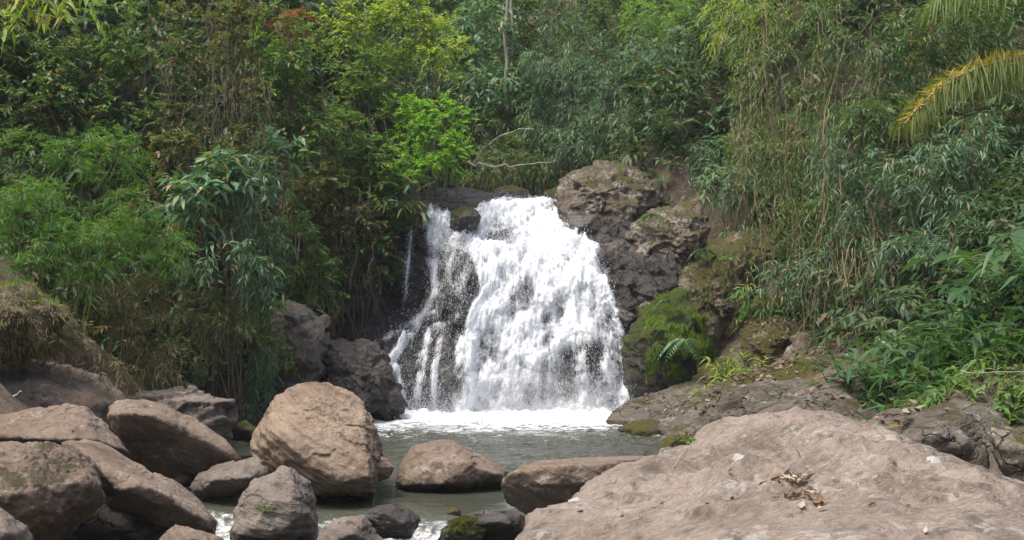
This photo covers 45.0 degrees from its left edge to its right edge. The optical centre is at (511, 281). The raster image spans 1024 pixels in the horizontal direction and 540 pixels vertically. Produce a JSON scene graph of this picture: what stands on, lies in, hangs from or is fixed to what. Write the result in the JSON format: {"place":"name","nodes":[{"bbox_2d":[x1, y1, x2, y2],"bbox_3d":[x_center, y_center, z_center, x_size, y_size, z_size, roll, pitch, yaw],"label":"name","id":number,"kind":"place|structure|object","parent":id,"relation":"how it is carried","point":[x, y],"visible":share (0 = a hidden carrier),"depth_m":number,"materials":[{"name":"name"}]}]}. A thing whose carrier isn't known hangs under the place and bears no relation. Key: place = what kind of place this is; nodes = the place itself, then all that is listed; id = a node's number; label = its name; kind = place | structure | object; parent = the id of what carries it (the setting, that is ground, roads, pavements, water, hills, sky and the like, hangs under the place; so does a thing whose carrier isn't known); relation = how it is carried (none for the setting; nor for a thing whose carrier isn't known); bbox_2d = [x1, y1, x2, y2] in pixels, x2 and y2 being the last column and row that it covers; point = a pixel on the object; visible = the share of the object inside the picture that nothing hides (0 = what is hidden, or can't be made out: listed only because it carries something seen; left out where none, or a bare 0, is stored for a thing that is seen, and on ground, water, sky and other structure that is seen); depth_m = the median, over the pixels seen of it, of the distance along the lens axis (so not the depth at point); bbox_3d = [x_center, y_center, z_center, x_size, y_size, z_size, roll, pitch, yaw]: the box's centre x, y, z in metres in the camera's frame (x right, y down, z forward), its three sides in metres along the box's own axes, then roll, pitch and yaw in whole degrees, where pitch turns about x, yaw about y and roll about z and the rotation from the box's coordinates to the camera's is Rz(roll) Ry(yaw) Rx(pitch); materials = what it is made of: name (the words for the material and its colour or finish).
{"place":"outdoors","nodes":[
{"label":"outdoors","id":0,"kind":"place"},
{"bbox_2d":[185,407,662,539],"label":"water","id":1,"kind":"structure","parent":0,"point":[507,444],"depth_m":22.54,"materials":[{"name":"liquid"}]},
{"bbox_2d":[189,456,269,499],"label":"boulder","id":2,"kind":"object","parent":1,"relation":"on","point":[224,480],"visible":0.9,"depth_m":16.69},
{"bbox_2d":[229,465,318,539],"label":"boulder","id":3,"kind":"object","parent":1,"relation":"in","point":[286,494],"visible":0.99,"depth_m":14.02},
{"bbox_2d":[250,382,383,500],"bbox_3d":[-2.749,2.314,17.360,1.872,1.776,2.415,0,0,0],"label":"boulder","id":4,"kind":"object","parent":1,"relation":"in","point":[323,438],"visible":0.86,"depth_m":16.65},
{"bbox_2d":[320,338,407,420],"bbox_3d":[-3.263,2.190,27.150,2.019,1.916,2.249,0,0,26],"label":"boulder","id":5,"kind":"object","parent":1,"relation":"in","point":[361,369],"visible":0.69,"depth_m":26.48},
{"bbox_2d":[365,503,420,539],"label":"boulder","id":6,"kind":"object","parent":1,"relation":"in","point":[395,521],"visible":0.94,"depth_m":14.84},
{"bbox_2d":[395,439,507,491],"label":"boulder","id":7,"kind":"object","parent":1,"relation":"in","point":[444,465],"visible":0.79,"depth_m":17.65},
{"bbox_2d":[438,510,524,539],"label":"boulder","id":8,"kind":"object","parent":1,"relation":"in","point":[505,525],"visible":0.71,"depth_m":14.35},
{"bbox_2d":[501,456,644,514],"bbox_3d":[0.916,2.635,15.925,2.118,0.769,1.297,0,0,-41],"label":"boulder","id":9,"kind":"object","parent":1,"relation":"on","point":[530,487],"visible":0.66,"depth_m":15.36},
{"bbox_2d":[515,406,1023,539],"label":"boulder","id":10,"kind":"object","parent":1,"relation":"in","point":[847,461],"visible":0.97,"depth_m":6.04,"materials":[{"name":"stone"}]},
{"bbox_2d":[312,188,677,411],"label":"cliff","id":11,"kind":"structure","parent":0,"point":[633,276],"depth_m":29.37,"materials":[{"name":"stone"}]},
{"bbox_2d":[365,193,637,433],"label":"waterfall","id":12,"kind":"structure","parent":11,"relation":"on","point":[546,266],"depth_m":28.72,"materials":[{"name":"liquid"}]},
{"bbox_2d":[624,197,711,281],"bbox_3d":[3.898,-0.754,30.696,2.504,2.767,1.734,0,0,-40],"label":"outcrop","id":13,"kind":"object","parent":11,"relation":"on","point":[682,231],"visible":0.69,"depth_m":30.30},
{"bbox_2d":[0,0,1023,503],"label":"terrain","id":14,"kind":"structure","parent":0,"point":[676,180],"depth_m":30.43,"materials":[{"name":"plant"}]},
{"bbox_2d":[0,277,76,371],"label":"grassy mound","id":15,"kind":"object","parent":14,"relation":"on","point":[33,319],"visible":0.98,"depth_m":18.32,"materials":[{"name":"plant"}]},
{"bbox_2d":[0,175,103,300],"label":"feathery bamboo","id":16,"kind":"object","parent":14,"relation":"on","point":[31,185],"visible":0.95,"depth_m":20.14,"materials":[{"name":"green plant"}]},
{"bbox_2d":[0,0,104,53],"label":"overhanging branch","id":17,"kind":"object","parent":14,"relation":"on","point":[56,11],"visible":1,"depth_m":9.34,"materials":[{"name":"green plant"}]},
{"bbox_2d":[0,441,105,539],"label":"boulder","id":18,"kind":"object","parent":14,"relation":"on","point":[51,490],"visible":0.92,"depth_m":12.87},
{"bbox_2d":[0,0,120,119],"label":"broadleaf tree","id":19,"kind":"object","parent":14,"relation":"on","point":[66,47],"visible":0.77,"depth_m":25.73,"materials":[{"name":"green plant"}]},
{"bbox_2d":[0,359,126,434],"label":"boulder","id":20,"kind":"object","parent":14,"relation":"on","point":[40,390],"visible":0.35,"depth_m":18.70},
{"bbox_2d":[0,403,130,456],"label":"boulder","id":21,"kind":"object","parent":14,"relation":"on","point":[57,424],"visible":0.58,"depth_m":15.79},
{"bbox_2d":[21,123,135,334],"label":"feathery bamboo","id":22,"kind":"object","parent":14,"relation":"on","point":[87,134],"visible":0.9,"depth_m":21.77,"materials":[{"name":"green plant"}]},
{"bbox_2d":[21,273,149,400],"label":"dry shrub","id":23,"kind":"object","parent":14,"relation":"on","point":[86,354],"visible":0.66,"depth_m":19.07,"materials":[{"name":"brown plant"}]},
{"bbox_2d":[0,57,174,204],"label":"broadleaf tree","id":24,"kind":"object","parent":14,"relation":"on","point":[10,122],"visible":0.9,"depth_m":24.89,"materials":[{"name":"green plant"}]},
{"bbox_2d":[27,201,147,393],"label":"feathery bamboo","id":25,"kind":"object","parent":14,"relation":"on","point":[112,244],"visible":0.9,"depth_m":20.61,"materials":[{"name":"green plant"}]},
{"bbox_2d":[65,115,160,365],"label":"feathery bamboo","id":26,"kind":"object","parent":14,"relation":"on","point":[124,160],"visible":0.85,"depth_m":22.42,"materials":[{"name":"green plant"}]},
{"bbox_2d":[63,504,169,539],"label":"boulder","id":27,"kind":"object","parent":14,"relation":"on","point":[105,522],"visible":0.79,"depth_m":14.19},
{"bbox_2d":[83,175,176,389],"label":"feathery bamboo","id":28,"kind":"object","parent":14,"relation":"on","point":[153,219],"visible":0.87,"depth_m":21.75,"materials":[{"name":"green plant"}]},
{"bbox_2d":[75,0,190,149],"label":"broadleaf tree","id":29,"kind":"object","parent":14,"relation":"on","point":[118,59],"visible":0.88,"depth_m":26.70,"materials":[{"name":"green plant"}]},
{"bbox_2d":[61,439,216,534],"bbox_3d":[-4.497,2.498,14.781,1.480,1.253,2.379,0,0,-37],"label":"boulder","id":30,"kind":"object","parent":14,"relation":"on","point":[129,485],"visible":0.81,"depth_m":14.12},
{"bbox_2d":[91,262,207,394],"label":"dry shrub","id":31,"kind":"object","parent":14,"relation":"on","point":[131,350],"visible":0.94,"depth_m":21.31,"materials":[{"name":"green plant"}]},
{"bbox_2d":[101,207,201,389],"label":"feathery bamboo","id":32,"kind":"object","parent":14,"relation":"on","point":[158,248],"visible":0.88,"depth_m":21.73,"materials":[{"name":"green plant"}]},
{"bbox_2d":[107,399,241,479],"bbox_3d":[-4.776,2.319,17.758,2.126,1.300,2.041,0,0,0],"label":"boulder","id":33,"kind":"object","parent":14,"relation":"on","point":[163,440],"visible":0.9,"depth_m":17.12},
{"bbox_2d":[120,119,238,353],"bbox_3d":[-6.649,-0.902,24.646,2.254,4.758,1.735,0,0,-27],"label":"shrub","id":34,"kind":"object","parent":14,"relation":"on","point":[187,144],"visible":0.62,"depth_m":24.58,"materials":[{"name":"green plant"}]},
{"bbox_2d":[126,385,237,440],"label":"boulder","id":35,"kind":"object","parent":14,"relation":"on","point":[218,416],"visible":0.54,"depth_m":20.39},
{"bbox_2d":[138,0,239,287],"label":"broadleaf tree","id":36,"kind":"object","parent":14,"relation":"on","point":[197,60],"visible":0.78,"depth_m":26.15,"materials":[{"name":"green plant"}]},
{"bbox_2d":[147,141,258,398],"bbox_3d":[-5.865,0.158,23.686,1.687,5.807,2.140,0,0,36],"label":"shrub","id":37,"kind":"object","parent":14,"relation":"on","point":[187,202],"visible":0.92,"depth_m":23.61,"materials":[{"name":"green plant"}]},
{"bbox_2d":[150,284,275,421],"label":"dry shrub","id":38,"kind":"object","parent":14,"relation":"on","point":[219,331],"visible":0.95,"depth_m":23.44,"materials":[{"name":"green plant"}]},
{"bbox_2d":[164,223,287,422],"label":"shrub","id":39,"kind":"object","parent":14,"relation":"on","point":[256,258],"visible":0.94,"depth_m":23.48,"materials":[{"name":"green plant"}]},
{"bbox_2d":[187,0,285,386],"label":"broadleaf tree","id":40,"kind":"object","parent":14,"relation":"on","point":[235,9],"visible":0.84,"depth_m":25.55,"materials":[{"name":"green plant"}]},
{"bbox_2d":[204,147,300,420],"bbox_3d":[-5.218,0.414,24.672,1.926,6.103,2.439,0,0,0],"label":"shrub","id":41,"kind":"object","parent":14,"relation":"on","point":[239,232],"visible":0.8,"depth_m":24.40,"materials":[{"name":"green plant"}]},
{"bbox_2d":[239,344,284,426],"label":"hanging fern","id":42,"kind":"object","parent":14,"relation":"on","point":[254,375],"visible":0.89,"depth_m":23.80,"materials":[{"name":"green plant"}]},
{"bbox_2d":[239,292,299,389],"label":"shrub","id":43,"kind":"object","parent":14,"relation":"on","point":[286,367],"visible":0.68,"depth_m":25.04,"materials":[{"name":"green plant"}]},
{"bbox_2d":[226,0,322,298],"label":"shrub","id":44,"kind":"object","parent":14,"relation":"on","point":[276,66],"visible":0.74,"depth_m":28.87,"materials":[{"name":"green plant"}]},
{"bbox_2d":[238,125,319,300],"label":"shrub","id":45,"kind":"object","parent":14,"relation":"on","point":[274,143],"visible":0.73,"depth_m":27.11,"materials":[{"name":"green plant"}]},
{"bbox_2d":[248,18,341,308],"bbox_3d":[-5.365,-2.776,29.610,1.888,7.232,2.706,0,0,34],"label":"shrub","id":46,"kind":"object","parent":14,"relation":"on","point":[294,100],"visible":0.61,"depth_m":29.68,"materials":[{"name":"green plant"}]},
{"bbox_2d":[260,300,330,387],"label":"boulder","id":47,"kind":"object","parent":14,"relation":"on","point":[307,337],"visible":0.62,"depth_m":25.78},
{"bbox_2d":[257,206,350,338],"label":"shrub","id":48,"kind":"object","parent":14,"relation":"on","point":[325,277],"visible":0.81,"depth_m":27.68,"materials":[{"name":"green plant"}]},
{"bbox_2d":[269,154,390,339],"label":"shrub","id":49,"kind":"object","parent":14,"relation":"on","point":[315,190],"visible":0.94,"depth_m":28.75,"materials":[{"name":"green plant"}]},
{"bbox_2d":[263,87,409,273],"bbox_3d":[-4.156,-1.257,29.590,3.209,6.779,2.616,0,0,-44],"label":"shrub","id":50,"kind":"object","parent":14,"relation":"on","point":[348,154],"visible":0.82,"depth_m":29.50,"materials":[{"name":"green plant"}]},
{"bbox_2d":[293,0,392,120],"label":"broadleaf tree","id":51,"kind":"object","parent":14,"relation":"on","point":[346,24],"visible":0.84,"depth_m":33.11,"materials":[{"name":"green plant"}]},
{"bbox_2d":[318,515,383,539],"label":"boulder","id":52,"kind":"object","parent":14,"relation":"on","point":[359,527],"visible":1,"depth_m":13.03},
{"bbox_2d":[304,220,408,342],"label":"shrub","id":53,"kind":"object","parent":14,"relation":"on","point":[384,270],"visible":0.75,"depth_m":29.16,"materials":[{"name":"green plant"}]},
{"bbox_2d":[318,35,420,189],"bbox_3d":[-3.887,-3.953,32.277,2.720,4.857,2.114,0,0,-30],"label":"broadleaf tree","id":54,"kind":"object","parent":14,"relation":"on","point":[365,88],"visible":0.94,"depth_m":32.12,"materials":[{"name":"green plant"}]},
{"bbox_2d":[335,155,437,271],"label":"shrub","id":55,"kind":"object","parent":14,"relation":"on","point":[395,194],"visible":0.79,"depth_m":29.91,"materials":[{"name":"green plant"}]},
{"bbox_2d":[361,0,477,196],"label":"broadleaf tree","id":56,"kind":"object","parent":14,"relation":"on","point":[433,51],"visible":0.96,"depth_m":32.54,"materials":[{"name":"green plant"}]},
{"bbox_2d":[370,90,479,209],"bbox_3d":[-2.038,-1.439,31.448,2.102,6.967,2.825,0,0,-37],"label":"broadleaf tree","id":57,"kind":"object","parent":14,"relation":"on","point":[429,123],"visible":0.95,"depth_m":31.38,"materials":[{"name":"green plant"}]},
{"bbox_2d":[434,0,528,191],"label":"broadleaf tree","id":58,"kind":"object","parent":14,"relation":"on","point":[475,92],"visible":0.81,"depth_m":41.04,"materials":[{"name":"green plant"}]},
{"bbox_2d":[459,109,552,186],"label":"shrub","id":59,"kind":"object","parent":14,"relation":"on","point":[513,145],"visible":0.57,"depth_m":39.01,"materials":[{"name":"green plant"}]},
{"bbox_2d":[0,0,1023,399],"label":"undergrowth","id":60,"kind":"object","parent":14,"relation":"on","point":[1010,200],"visible":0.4,"depth_m":29.14,"materials":[{"name":"green plant"}]},
{"bbox_2d":[490,0,567,190],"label":"broadleaf tree","id":61,"kind":"object","parent":14,"relation":"on","point":[525,42],"visible":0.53,"depth_m":43.20,"materials":[{"name":"green plant"}]},
{"bbox_2d":[452,0,630,163],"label":"broadleaf tree","id":62,"kind":"object","parent":14,"relation":"on","point":[582,11],"visible":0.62,"depth_m":45.94,"materials":[{"name":"green plant"}]},
{"bbox_2d":[511,10,650,186],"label":"bamboo clump","id":63,"kind":"object","parent":14,"relation":"on","point":[555,80],"visible":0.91,"depth_m":37.46,"materials":[{"name":"green plant"}]},
{"bbox_2d":[538,96,663,173],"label":"bamboo clump","id":64,"kind":"object","parent":14,"relation":"on","point":[591,119],"visible":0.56,"depth_m":36.09,"materials":[{"name":"green plant"}]},
{"bbox_2d":[554,160,662,226],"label":"outcrop","id":65,"kind":"object","parent":14,"relation":"on","point":[608,193],"visible":0.84,"depth_m":31.75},
{"bbox_2d":[585,32,680,120],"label":"bamboo clump","id":66,"kind":"object","parent":14,"relation":"on","point":[647,58],"visible":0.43,"depth_m":36.78,"materials":[{"name":"green plant"}]},
{"bbox_2d":[605,378,720,424],"bbox_3d":[3.481,2.857,26.355,2.979,1.515,1.732,0,0,-22],"label":"rock ledge","id":67,"kind":"object","parent":14,"relation":"on","point":[623,414],"visible":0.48,"depth_m":26.33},
{"bbox_2d":[621,287,714,399],"bbox_3d":[3.503,1.471,28.434,1.713,2.696,2.368,0,0,45],"label":"outcrop","id":68,"kind":"object","parent":14,"relation":"on","point":[638,339],"visible":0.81,"depth_m":27.95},
{"bbox_2d":[642,285,718,385],"bbox_3d":[3.852,1.270,28.070,1.868,2.383,1.500,0,0,0],"label":"moss curtain","id":69,"kind":"object","parent":68,"relation":"on","point":[678,333],"visible":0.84,"depth_m":27.80,"materials":[{"name":"green plant"}]},
{"bbox_2d":[583,0,759,72],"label":"broadleaf tree","id":70,"kind":"object","parent":14,"relation":"on","point":[615,41],"visible":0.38,"depth_m":43.70,"materials":[{"name":"green plant"}]},
{"bbox_2d":[641,102,747,236],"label":"shrub","id":71,"kind":"object","parent":14,"relation":"on","point":[713,177],"visible":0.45,"depth_m":32.55,"materials":[{"name":"green plant"}]},
{"bbox_2d":[657,373,742,435],"bbox_3d":[4.131,2.649,24.235,2.938,1.683,1.282,0,0,-25],"label":"rock ledge","id":72,"kind":"object","parent":14,"relation":"on","point":[672,420],"visible":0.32,"depth_m":23.77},
{"bbox_2d":[678,242,754,352],"bbox_3d":[4.866,0.362,29.152,1.476,2.608,2.250,0,0,41],"label":"outcrop","id":73,"kind":"object","parent":14,"relation":"on","point":[719,331],"visible":0.71,"depth_m":28.62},
{"bbox_2d":[687,0,786,227],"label":"bamboo clump","id":74,"kind":"object","parent":14,"relation":"on","point":[715,34],"visible":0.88,"depth_m":29.82,"materials":[{"name":"green plant"}]},
{"bbox_2d":[700,221,796,294],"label":"outcrop","id":75,"kind":"object","parent":14,"relation":"on","point":[728,241],"visible":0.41,"depth_m":29.90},
{"bbox_2d":[709,160,788,238],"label":"shrub","id":76,"kind":"object","parent":14,"relation":"on","point":[729,186],"visible":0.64,"depth_m":30.77,"materials":[{"name":"green plant"}]},
{"bbox_2d":[709,378,815,422],"bbox_3d":[4.245,2.078,20.123,2.204,0.918,0.893,0,0,-31],"label":"rock ledge","id":77,"kind":"object","parent":14,"relation":"on","point":[760,395],"visible":0.56,"depth_m":19.82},
{"bbox_2d":[718,245,806,339],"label":"shrub","id":78,"kind":"object","parent":14,"relation":"on","point":[755,307],"visible":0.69,"depth_m":27.31,"materials":[{"name":"green plant"}]},
{"bbox_2d":[715,354,840,394],"bbox_3d":[5.181,1.851,22.975,2.522,0.961,1.577,0,0,-35],"label":"rock ledge","id":79,"kind":"object","parent":14,"relation":"on","point":[810,373],"visible":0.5,"depth_m":22.93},
{"bbox_2d":[739,306,818,369],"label":"outcrop","id":80,"kind":"object","parent":14,"relation":"on","point":[775,349],"visible":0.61,"depth_m":26.82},
{"bbox_2d":[718,0,845,299],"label":"bamboo clump","id":81,"kind":"object","parent":14,"relation":"on","point":[752,121],"visible":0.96,"depth_m":27.99,"materials":[{"name":"green plant"}]},
{"bbox_2d":[713,101,852,307],"bbox_3d":[6.023,-1.297,27.492,2.993,5.360,2.490,0,0,0],"label":"bamboo clump","id":82,"kind":"object","parent":14,"relation":"on","point":[790,153],"visible":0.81,"depth_m":27.30,"materials":[{"name":"green plant"}]},
{"bbox_2d":[625,270,981,425],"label":"leaf litter","id":83,"kind":"object","parent":14,"relation":"on","point":[811,388],"visible":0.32,"depth_m":23.22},
{"bbox_2d":[744,154,870,320],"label":"bamboo clump","id":84,"kind":"object","parent":14,"relation":"on","point":[787,204],"visible":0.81,"depth_m":26.72,"materials":[{"name":"green plant"}]},
{"bbox_2d":[776,236,857,352],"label":"bamboo clump","id":85,"kind":"object","parent":14,"relation":"on","point":[803,284],"visible":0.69,"depth_m":25.49,"materials":[{"name":"green plant"}]},
{"bbox_2d":[759,388,877,421],"bbox_3d":[4.309,2.022,17.535,1.976,0.915,1.161,0,0,-26],"label":"rock ledge","id":86,"kind":"object","parent":14,"relation":"on","point":[845,403],"visible":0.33,"depth_m":17.64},
{"bbox_2d":[782,0,901,316],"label":"bamboo clump","id":87,"kind":"object","parent":14,"relation":"on","point":[823,104],"visible":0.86,"depth_m":25.50,"materials":[{"name":"green plant"}]},
{"bbox_2d":[799,99,897,334],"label":"bamboo clump","id":88,"kind":"object","parent":14,"relation":"on","point":[833,166],"visible":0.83,"depth_m":24.47,"materials":[{"name":"green plant"}]},
{"bbox_2d":[818,220,901,361],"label":"bamboo clump","id":89,"kind":"object","parent":14,"relation":"on","point":[851,267],"visible":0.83,"depth_m":22.96,"materials":[{"name":"green plant"}]},
{"bbox_2d":[789,327,961,407],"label":"ginger clump","id":90,"kind":"object","parent":14,"relation":"on","point":[863,377],"visible":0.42,"depth_m":18.70,"materials":[{"name":"green plant"}]},
{"bbox_2d":[820,8,957,284],"bbox_3d":[7.581,-2.300,24.555,3.111,6.385,2.165,0,0,-20],"label":"bamboo clump","id":91,"kind":"object","parent":14,"relation":"on","point":[847,124],"visible":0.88,"depth_m":24.43,"materials":[{"name":"green plant"}]},
{"bbox_2d":[837,137,966,337],"bbox_3d":[7.319,-0.789,23.357,2.288,3.815,1.966,0,0,33],"label":"bamboo clump","id":92,"kind":"object","parent":14,"relation":"on","point":[917,209],"visible":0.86,"depth_m":23.21,"materials":[{"name":"green plant"}]},
{"bbox_2d":[833,296,999,407],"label":"ginger clump","id":93,"kind":"object","parent":14,"relation":"on","point":[874,352],"visible":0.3,"depth_m":17.87,"materials":[{"name":"green plant"}]},
{"bbox_2d":[854,214,1008,329],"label":"bamboo clump","id":94,"kind":"object","parent":14,"relation":"on","point":[933,246],"visible":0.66,"depth_m":22.02,"materials":[{"name":"green plant"}]},
{"bbox_2d":[856,295,1023,422],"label":"ginger clump","id":95,"kind":"object","parent":14,"relation":"on","point":[926,383],"visible":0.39,"depth_m":16.48,"materials":[{"name":"green plant"}]},
{"bbox_2d":[857,233,1023,382],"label":"ginger clump","id":96,"kind":"object","parent":14,"relation":"on","point":[1013,294],"visible":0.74,"depth_m":16.81,"materials":[{"name":"green plant"}]},
{"bbox_2d":[865,306,1023,406],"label":"ginger clump","id":97,"kind":"object","parent":14,"relation":"on","point":[1016,338],"visible":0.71,"depth_m":15.49,"materials":[{"name":"green plant"}]},
{"bbox_2d":[868,259,1023,406],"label":"ginger clump","id":98,"kind":"object","parent":14,"relation":"on","point":[877,391],"visible":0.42,"depth_m":17.30,"materials":[{"name":"green plant"}]},
{"bbox_2d":[906,423,989,469],"bbox_3d":[4.136,1.616,11.679,0.845,0.567,0.633,0,0,-45],"label":"rock ledge","id":99,"kind":"object","parent":14,"relation":"on","point":[954,441],"visible":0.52,"depth_m":11.50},
{"bbox_2d":[885,0,1023,193],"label":"bamboo clump","id":100,"kind":"object","parent":14,"relation":"on","point":[970,40],"visible":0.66,"depth_m":24.76,"materials":[{"name":"green plant"}]},
{"bbox_2d":[887,0,1023,150],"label":"palm tree","id":101,"kind":"object","parent":14,"relation":"on","point":[945,87],"visible":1,"depth_m":8.74,"materials":[{"name":"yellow plant"}]},
{"bbox_2d":[896,112,1016,253],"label":"bamboo clump","id":102,"kind":"object","parent":14,"relation":"on","point":[965,152],"visible":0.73,"depth_m":23.00,"materials":[{"name":"green plant"}]},
{"bbox_2d":[902,400,1011,453],"bbox_3d":[4.867,1.723,13.400,1.463,0.792,0.771,0,0,-31],"label":"rock ledge","id":103,"kind":"object","parent":14,"relation":"on","point":[973,420],"visible":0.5,"depth_m":13.38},
{"bbox_2d":[898,204,1023,308],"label":"leaf plant","id":104,"kind":"object","parent":14,"relation":"on","point":[969,269],"visible":0.44,"depth_m":19.39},
{"bbox_2d":[906,339,1023,407],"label":"plant","id":105,"kind":"object","parent":14,"relation":"on","point":[989,363],"visible":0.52,"depth_m":15.01,"materials":[{"name":"green plant"}]},
{"bbox_2d":[921,362,1023,422],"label":"plant","id":106,"kind":"object","parent":14,"relation":"on","point":[1000,391],"visible":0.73,"depth_m":14.27,"materials":[{"name":"green plant"}]},
{"bbox_2d":[990,422,1023,481],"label":"rock ledge","id":107,"kind":"object","parent":14,"relation":"on","point":[1007,446],"visible":0.95,"depth_m":11.50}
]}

